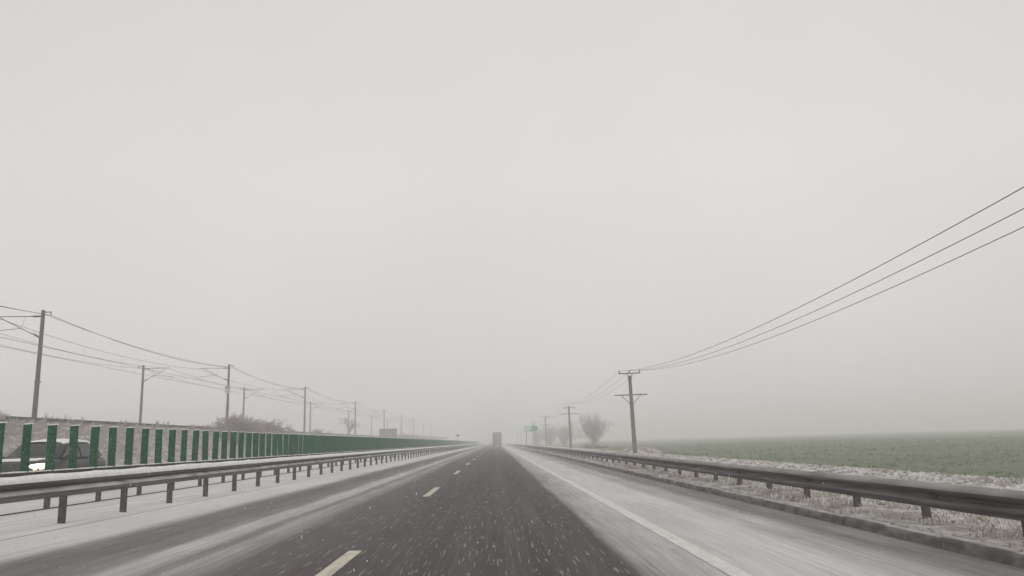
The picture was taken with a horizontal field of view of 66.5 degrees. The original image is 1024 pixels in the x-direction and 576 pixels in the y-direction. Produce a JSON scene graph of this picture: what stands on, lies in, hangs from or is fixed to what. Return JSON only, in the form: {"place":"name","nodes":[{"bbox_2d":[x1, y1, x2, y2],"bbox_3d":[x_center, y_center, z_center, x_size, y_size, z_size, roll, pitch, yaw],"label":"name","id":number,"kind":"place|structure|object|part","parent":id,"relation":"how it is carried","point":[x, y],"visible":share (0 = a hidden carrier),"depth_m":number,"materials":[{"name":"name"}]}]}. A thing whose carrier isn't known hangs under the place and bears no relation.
{"place":"outdoors","nodes":[
{"label":"outdoors","id":0,"kind":"place"},
{"bbox_2d":[3,417,350,465],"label":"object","id":1,"kind":"structure","parent":0,"point":[102,450],"depth_m":57.15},
{"bbox_2d":[0,448,448,514],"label":"road","id":2,"kind":"structure","parent":0,"point":[14,507],"depth_m":21.55,"materials":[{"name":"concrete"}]},
{"bbox_2d":[1,439,105,472],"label":"oncoming car","id":3,"kind":"object","parent":2,"relation":"on","point":[11,462],"visible":0.3,"depth_m":21.60,"materials":[{"name":"paint"}]},
{"bbox_3d":[-12.478,4.597,22.029,0.140,0.330,0.979,-1,-11,-1],"label":"side window","id":4,"kind":"part","parent":3,"relation":"part of","materials":[{"name":"grey glass"}]},
{"bbox_3d":[-12.496,4.768,22.895,0.140,0.330,0.636,-1,-11,-1],"label":"side window","id":5,"kind":"part","parent":3,"relation":"part of","materials":[{"name":"grey glass"}]},
{"bbox_2d":[0,418,456,465],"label":"railway embankment","id":6,"kind":"structure","parent":0,"point":[44,427],"depth_m":56.90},
{"bbox_2d":[0,310,51,417],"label":"catenary mast","id":7,"kind":"object","parent":6,"relation":"on","point":[37,381],"visible":0.96,"depth_m":60.11,"materials":[{"name":"metal"}]},
{"bbox_2d":[1,319,415,422],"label":"overhead line","id":8,"kind":"object","parent":7,"relation":"hanging from","point":[161,364],"visible":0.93,"depth_m":87.26,"materials":[{"name":"metal"}]},
{"bbox_2d":[0,306,426,423],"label":"feeder wire","id":9,"kind":"object","parent":7,"relation":"attached to","point":[156,353],"visible":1,"depth_m":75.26,"materials":[{"name":"metal"}]},
{"bbox_2d":[139,365,173,422],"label":"catenary mast","id":10,"kind":"object","parent":6,"relation":"on","point":[141,399],"visible":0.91,"depth_m":102.32,"materials":[{"name":"metal"}]},
{"bbox_2d":[3,345,400,422],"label":"return wire","id":11,"kind":"object","parent":10,"relation":"attached to","point":[168,376],"visible":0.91,"depth_m":106.57,"materials":[{"name":"metal"}]},
{"bbox_2d":[0,333,414,426],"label":"overhead line","id":12,"kind":"object","parent":10,"relation":"hanging from","point":[164,378],"visible":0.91,"depth_m":97.33,"materials":[{"name":"metal"}]},
{"bbox_2d":[0,411,344,465],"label":"embankment grass","id":13,"kind":"structure","parent":6,"relation":"on","point":[3,417],"depth_m":58.18,"materials":[{"name":"brown plant"}]},
{"bbox_2d":[195,364,233,416],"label":"catenary mast","id":14,"kind":"object","parent":6,"relation":"on","point":[227,388],"visible":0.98,"depth_m":102.60,"materials":[{"name":"metal"}]},
{"bbox_2d":[7,416,444,439],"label":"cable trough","id":15,"kind":"object","parent":6,"relation":"on","point":[32,418],"visible":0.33,"depth_m":61.59,"materials":[{"name":"concrete"}]},
{"bbox_2d":[211,412,272,447],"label":"bare shrub","id":16,"kind":"object","parent":6,"relation":"on","point":[238,424],"visible":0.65,"depth_m":81.51,"materials":[{"name":"brown plant"}]},
{"bbox_2d":[242,387,260,419],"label":"catenary mast","id":17,"kind":"object","parent":6,"relation":"on","point":[244,398],"visible":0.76,"depth_m":143.79,"materials":[{"name":"metal"}]},
{"bbox_2d":[230,417,279,440],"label":"bare shrub","id":18,"kind":"object","parent":6,"relation":"on","point":[264,427],"visible":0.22,"depth_m":89.83,"materials":[{"name":"brown plant"}]},
{"bbox_2d":[271,419,295,438],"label":"bare shrub","id":19,"kind":"object","parent":6,"relation":"on","point":[282,429],"visible":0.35,"depth_m":99.38,"materials":[{"name":"brown plant"}]},
{"bbox_2d":[281,387,308,431],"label":"catenary mast","id":20,"kind":"object","parent":6,"relation":"on","point":[304,397],"visible":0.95,"depth_m":143.91,"materials":[{"name":"metal"}]},
{"bbox_2d":[309,402,323,431],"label":"catenary mast","id":21,"kind":"object","parent":6,"relation":"on","point":[310,415],"visible":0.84,"depth_m":194.94,"materials":[{"name":"metal"}]},
{"bbox_2d":[307,428,332,435],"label":"bare shrub","id":22,"kind":"object","parent":6,"relation":"on","point":[314,432],"visible":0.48,"depth_m":125.32,"materials":[{"name":"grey plant"}]},
{"bbox_2d":[340,401,355,434],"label":"catenary mast","id":23,"kind":"object","parent":6,"relation":"on","point":[355,416],"visible":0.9,"depth_m":195.29,"materials":[{"name":"metal"}]},
{"bbox_2d":[338,417,360,435],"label":"bare tree","id":24,"kind":"object","parent":6,"relation":"on","point":[352,425],"visible":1,"depth_m":160.10,"materials":[{"name":"grey plant"}]},
{"bbox_2d":[379,429,396,437],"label":"hoarding","id":25,"kind":"object","parent":6,"relation":"on","point":[387,433],"visible":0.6,"depth_m":159.75,"materials":[{"name":"metal"}]},
{"bbox_2d":[397,433,412,438],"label":"bare shrub","id":26,"kind":"object","parent":6,"relation":"on","point":[399,436],"visible":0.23,"depth_m":226.57,"materials":[{"name":"grey plant"}]},
{"bbox_2d":[403,434,425,438],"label":"bare shrub","id":27,"kind":"object","parent":6,"relation":"on","point":[412,435],"visible":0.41,"depth_m":256.44,"materials":[{"name":"grey plant"}]},
{"bbox_2d":[418,435,443,439],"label":"bare shrub","id":28,"kind":"object","parent":6,"relation":"on","point":[435,438],"visible":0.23,"depth_m":310.38,"materials":[{"name":"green plant"}]},
{"bbox_2d":[11,438,823,575],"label":"falling snow","id":29,"kind":"structure","parent":0,"point":[478,513],"depth_m":5.32,"materials":[{"name":"white snow"}]},
{"bbox_2d":[0,444,1023,575],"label":"road","id":30,"kind":"structure","parent":0,"point":[419,536],"depth_m":10.26,"materials":[{"name":"grey asphalt"}]},
{"bbox_2d":[0,444,484,539],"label":"median","id":31,"kind":"object","parent":30,"relation":"on","point":[20,524],"visible":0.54,"depth_m":15.71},
{"bbox_2d":[0,450,440,515],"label":"drain channel","id":32,"kind":"object","parent":31,"relation":"on","point":[149,493],"depth_m":18.72,"materials":[{"name":"concrete"}]},
{"bbox_2d":[0,443,477,508],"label":"guardrail","id":33,"kind":"object","parent":31,"relation":"on","point":[48,500],"visible":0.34,"depth_m":20.23,"materials":[{"name":"metal"}]},
{"bbox_2d":[0,422,479,476],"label":"anti glare screen","id":34,"kind":"object","parent":33,"relation":"on","point":[315,443],"visible":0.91,"depth_m":24.78,"materials":[{"name":"green plastic"}]},
{"bbox_2d":[0,443,484,528],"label":"guardrail","id":35,"kind":"object","parent":31,"relation":"on","point":[62,486],"visible":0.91,"depth_m":14.97,"materials":[{"name":"metal"}]},
{"bbox_2d":[315,447,489,575],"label":"lane markings","id":36,"kind":"object","parent":30,"relation":"on","point":[337,564],"visible":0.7,"depth_m":7.96,"materials":[{"name":"paint"}]},
{"bbox_2d":[492,432,501,446],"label":"truck","id":37,"kind":"object","parent":30,"relation":"on","point":[497,438],"visible":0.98,"depth_m":218.00,"materials":[{"name":"paint"}]},
{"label":"rear door","id":38,"kind":"part","parent":37,"relation":"part of","materials":[{"name":"paint"}]},
{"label":"rear door","id":39,"kind":"part","parent":37,"relation":"part of","materials":[{"name":"paint"}]},
{"bbox_2d":[503,446,752,575],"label":"edge line","id":40,"kind":"object","parent":30,"relation":"on","point":[719,563],"visible":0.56,"depth_m":9.90,"materials":[{"name":"paint"}]},
{"bbox_2d":[505,444,1023,568],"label":"kerb","id":41,"kind":"structure","parent":30,"relation":"on","point":[996,553],"depth_m":10.26,"materials":[{"name":"concrete"}]},
{"bbox_2d":[0,428,1023,540],"bbox_3d":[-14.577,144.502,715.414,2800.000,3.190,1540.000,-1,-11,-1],"label":"ground","id":42,"kind":"structure","parent":0,"point":[954,436],"depth_m":73.68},
{"bbox_2d":[527,427,551,444],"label":"bare tree","id":43,"kind":"object","parent":42,"relation":"on","point":[538,438],"visible":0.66,"depth_m":294.49,"materials":[{"name":"grey plant"}]},
{"bbox_2d":[539,424,559,445],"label":"bare tree","id":44,"kind":"object","parent":42,"relation":"on","point":[549,438],"visible":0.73,"depth_m":227.57,"materials":[{"name":"grey plant"}]},
{"bbox_2d":[546,420,578,445],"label":"bare tree","id":45,"kind":"object","parent":42,"relation":"on","point":[561,436],"visible":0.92,"depth_m":217.42,"materials":[{"name":"grey plant"}]},
{"bbox_2d":[572,411,614,444],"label":"bare tree","id":46,"kind":"object","parent":42,"relation":"on","point":[593,429],"visible":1,"depth_m":145.57,"materials":[{"name":"grey plant"}]},
{"bbox_2d":[579,442,613,447],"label":"bush","id":47,"kind":"object","parent":42,"relation":"on","point":[591,445],"visible":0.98,"depth_m":136.81,"materials":[{"name":"grey plant"}]},
{"bbox_2d":[615,370,646,452],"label":"utility pole","id":48,"kind":"object","parent":42,"relation":"on","point":[633,431],"visible":0.96,"depth_m":74.34,"materials":[{"name":"wood"}]},
{"bbox_2d":[519,187,1023,429],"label":"power line","id":49,"kind":"object","parent":48,"relation":"attached to","point":[851,280],"visible":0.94,"depth_m":24.59,"materials":[{"name":"metal"}]},
{"bbox_2d":[540,208,1023,421],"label":"power line","id":50,"kind":"object","parent":48,"relation":"attached to","point":[846,296],"visible":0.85,"depth_m":26.67,"materials":[{"name":"metal"}]},
{"bbox_2d":[548,226,1023,416],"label":"power line","id":51,"kind":"object","parent":48,"relation":"attached to","point":[855,303],"visible":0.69,"depth_m":28.45,"materials":[{"name":"metal"}]},
{"bbox_2d":[616,447,664,453],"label":"earth mound","id":52,"kind":"object","parent":42,"relation":"on","point":[643,449],"visible":0.72,"depth_m":77.41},
{"bbox_2d":[564,447,1023,488],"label":"snowy soil clods","id":53,"kind":"object","parent":42,"relation":"on","point":[936,477],"visible":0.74,"depth_m":27.67,"materials":[{"name":"white snow"}]},
{"bbox_2d":[574,437,1023,478],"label":"young wheat","id":54,"kind":"object","parent":42,"relation":"on","point":[841,450],"visible":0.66,"depth_m":65.11,"materials":[{"name":"green plant"}]},
{"bbox_2d":[0,0,1023,443],"label":"sky","id":55,"kind":"structure","parent":0,"point":[464,218],"materials":[{"name":"grey"}]},
{"bbox_2d":[503,443,1023,551],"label":"verge","id":56,"kind":"structure","parent":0,"point":[952,529],"depth_m":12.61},
{"bbox_2d":[524,426,537,444],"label":"road sign","id":57,"kind":"object","parent":56,"relation":"on","point":[530,428],"visible":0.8,"depth_m":178.22,"materials":[{"name":"metal"}]},
{"bbox_2d":[541,416,551,445],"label":"utility pole","id":58,"kind":"object","parent":56,"relation":"on","point":[545,427],"visible":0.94,"depth_m":202.63,"materials":[{"name":"concrete"}]},
{"bbox_2d":[564,406,577,447],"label":"utility pole","id":59,"kind":"object","parent":56,"relation":"on","point":[570,437],"visible":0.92,"depth_m":137.04,"materials":[{"name":"wood"}]},
{"bbox_2d":[506,443,1023,536],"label":"guardrail","id":60,"kind":"object","parent":56,"relation":"on","point":[987,501],"visible":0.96,"depth_m":11.66,"materials":[{"name":"metal"}]},
{"bbox_2d":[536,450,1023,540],"bbox_3d":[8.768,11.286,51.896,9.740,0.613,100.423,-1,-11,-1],"label":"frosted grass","id":61,"kind":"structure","parent":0,"point":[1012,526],"depth_m":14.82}
]}

